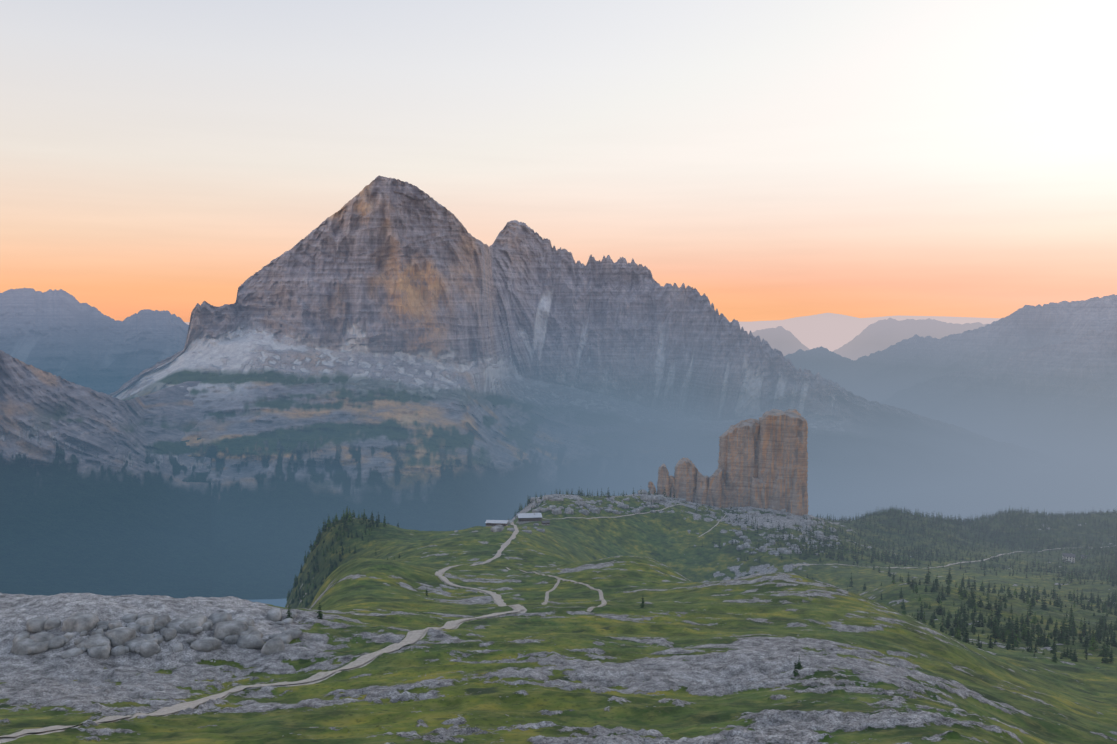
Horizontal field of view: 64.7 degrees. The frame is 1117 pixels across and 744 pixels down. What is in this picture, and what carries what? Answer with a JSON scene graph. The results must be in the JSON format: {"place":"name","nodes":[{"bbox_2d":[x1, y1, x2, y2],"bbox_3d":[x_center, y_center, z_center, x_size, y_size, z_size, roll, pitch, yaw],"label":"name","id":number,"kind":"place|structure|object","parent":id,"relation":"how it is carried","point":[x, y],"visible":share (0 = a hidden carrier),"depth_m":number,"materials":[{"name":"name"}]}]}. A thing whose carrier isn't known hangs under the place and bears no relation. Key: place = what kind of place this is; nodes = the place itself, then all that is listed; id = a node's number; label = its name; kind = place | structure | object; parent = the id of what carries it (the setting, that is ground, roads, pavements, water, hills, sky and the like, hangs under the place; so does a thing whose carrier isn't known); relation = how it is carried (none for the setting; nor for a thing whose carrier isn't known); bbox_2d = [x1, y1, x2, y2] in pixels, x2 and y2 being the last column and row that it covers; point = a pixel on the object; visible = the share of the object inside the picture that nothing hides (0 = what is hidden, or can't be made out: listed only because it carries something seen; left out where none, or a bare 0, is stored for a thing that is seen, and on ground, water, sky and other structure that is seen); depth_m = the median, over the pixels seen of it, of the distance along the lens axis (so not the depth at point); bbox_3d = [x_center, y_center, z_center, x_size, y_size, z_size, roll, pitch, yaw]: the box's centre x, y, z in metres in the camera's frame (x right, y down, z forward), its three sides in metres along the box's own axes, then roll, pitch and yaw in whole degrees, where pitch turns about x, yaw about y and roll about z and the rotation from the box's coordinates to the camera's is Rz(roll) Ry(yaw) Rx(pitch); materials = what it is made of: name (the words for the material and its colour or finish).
{"place":"outdoors","nodes":[
{"label":"outdoors","id":0,"kind":"place"},
{"bbox_2d":[0,288,188,394],"bbox_3d":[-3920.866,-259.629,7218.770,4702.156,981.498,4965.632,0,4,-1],"label":"fanes peaks","id":1,"kind":"object","parent":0,"point":[63,334],"visible":0.35,"depth_m":8004.78,"materials":[{"name":"grey stone"}]},
{"bbox_2d":[0,350,211,597],"bbox_3d":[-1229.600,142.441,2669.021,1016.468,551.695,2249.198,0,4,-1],"label":"mountainside","id":2,"kind":"structure","parent":0,"point":[98,496],"depth_m":2340.04,"materials":[{"name":"grey stone"}]},
{"bbox_2d":[185,322,739,607],"bbox_3d":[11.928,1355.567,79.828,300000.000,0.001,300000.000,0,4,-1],"label":"ground plain","id":3,"kind":"structure","parent":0,"point":[279,602],"depth_m":4166.34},
{"bbox_2d":[0,494,1116,743],"bbox_3d":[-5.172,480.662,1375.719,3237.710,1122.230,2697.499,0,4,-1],"label":"terrain","id":4,"kind":"structure","parent":0,"point":[708,642],"depth_m":228.86,"materials":[{"name":"green plant"}]},
{"bbox_2d":[10,489,840,658],"bbox_3d":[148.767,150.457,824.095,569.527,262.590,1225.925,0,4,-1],"label":"boulders","id":5,"kind":"object","parent":4,"relation":"on","point":[242,632],"visible":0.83,"depth_m":218.54,"materials":[{"name":"grey stone"}]},
{"bbox_2d":[485,520,507,525],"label":"chairlift station","id":6,"kind":"object","parent":4,"relation":"on","point":[495,522],"visible":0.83,"depth_m":1031.02,"materials":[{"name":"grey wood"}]},
{"bbox_2d":[517,513,541,523],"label":"building","id":7,"kind":"structure","parent":4,"relation":"on","point":[523,518],"depth_m":1174.35,"materials":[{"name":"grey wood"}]},
{"bbox_2d":[541,520,549,525],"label":"hut","id":8,"kind":"object","parent":4,"relation":"on","point":[546,522],"visible":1,"depth_m":1142.22,"materials":[{"name":"grey wood"}]},
{"bbox_2d":[0,503,1116,736],"bbox_3d":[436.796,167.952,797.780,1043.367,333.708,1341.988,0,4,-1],"label":"gravel footpaths","id":9,"kind":"structure","parent":4,"relation":"on","point":[412,637],"depth_m":225.45,"materials":[{"name":"grey gravel"}]},
{"bbox_2d":[648,481,655,493],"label":"rock pillar","id":10,"kind":"structure","parent":4,"relation":"on","point":[651,487],"depth_m":1463.87,"materials":[{"name":"brown stone"}]},
{"bbox_2d":[656,463,669,496],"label":"rock tower","id":11,"kind":"structure","parent":4,"relation":"on","point":[663,480],"depth_m":1466.85,"materials":[{"name":"stone"}]},
{"bbox_2d":[669,475,674,497],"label":"rock pillar","id":12,"kind":"structure","parent":4,"relation":"on","point":[671,483],"depth_m":1472.47,"materials":[{"name":"brown stone"}]},
{"bbox_2d":[674,457,696,501],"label":"rock tower","id":13,"kind":"structure","parent":4,"relation":"on","point":[685,476],"depth_m":1466.69,"materials":[{"name":"stone"}]},
{"bbox_2d":[694,472,707,503],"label":"rock tower","id":14,"kind":"structure","parent":4,"relation":"on","point":[701,489],"depth_m":1453.19,"materials":[{"name":"stone"}]},
{"bbox_2d":[286,487,1116,676],"bbox_3d":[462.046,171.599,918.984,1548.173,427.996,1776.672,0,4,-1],"label":"conifer trees","id":15,"kind":"object","parent":4,"relation":"on","point":[1063,637],"visible":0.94,"depth_m":1110.92,"materials":[{"name":"green plant"}]},
{"bbox_2d":[706,467,721,507],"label":"rock tower","id":16,"kind":"structure","parent":4,"relation":"on","point":[714,493],"depth_m":1444.68,"materials":[{"name":"stone"}]},
{"bbox_2d":[721,481,727,507],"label":"rock pillar","id":17,"kind":"structure","parent":4,"relation":"on","point":[724,500],"depth_m":1453.63,"materials":[{"name":"stone"}]},
{"bbox_2d":[718,418,759,507],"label":"rock tower","id":18,"kind":"structure","parent":4,"relation":"on","point":[739,447],"depth_m":1449.55,"materials":[{"name":"brown stone"}]},
{"bbox_2d":[750,475,767,508],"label":"rock tower","id":19,"kind":"structure","parent":4,"relation":"on","point":[758,493],"depth_m":1431.20,"materials":[{"name":"brown stone"}]},
{"bbox_2d":[757,409,808,515],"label":"rock tower","id":20,"kind":"structure","parent":4,"relation":"on","point":[783,464],"depth_m":1424.16,"materials":[{"name":"brown stone"}]},
{"bbox_2d":[1062,553,1075,562],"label":"rifugio cinque torri","id":21,"kind":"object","parent":4,"relation":"on","point":[1071,556],"visible":0.85,"depth_m":1295.82,"materials":[{"name":"stone"}]},
{"bbox_2d":[0,0,1116,321],"label":"sky","id":22,"kind":"structure","parent":0,"point":[770,160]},
{"bbox_2d":[110,175,1116,599],"bbox_3d":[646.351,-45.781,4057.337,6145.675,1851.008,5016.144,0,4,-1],"label":"mountain","id":23,"kind":"structure","parent":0,"point":[404,355],"depth_m":4388.88,"materials":[{"name":"grey stone"}]},
{"bbox_2d":[752,318,986,360],"bbox_3d":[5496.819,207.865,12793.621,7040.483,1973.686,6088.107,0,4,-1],"label":"ridge","id":24,"kind":"structure","parent":0,"point":[879,335],"depth_m":14654.18,"materials":[{"name":"grey stone"}]},
{"bbox_2d":[739,313,1000,351],"bbox_3d":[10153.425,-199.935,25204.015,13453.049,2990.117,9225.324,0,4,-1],"label":"ridge","id":25,"kind":"structure","parent":0,"point":[831,332],"depth_m":27941.31,"materials":[{"name":"grey stone"}]},
{"bbox_2d":[784,294,1116,401],"bbox_3d":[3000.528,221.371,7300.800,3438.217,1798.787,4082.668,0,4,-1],"label":"ridge","id":26,"kind":"structure","parent":0,"point":[885,374],"depth_m":7718.49,"materials":[{"name":"grey stone"}]},
{"bbox_2d":[879,326,1116,477],"bbox_3d":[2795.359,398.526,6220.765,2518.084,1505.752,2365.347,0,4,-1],"label":"ridge","id":27,"kind":"structure","parent":0,"point":[1056,400],"depth_m":6098.37,"materials":[{"name":"grey stone"}]}
]}

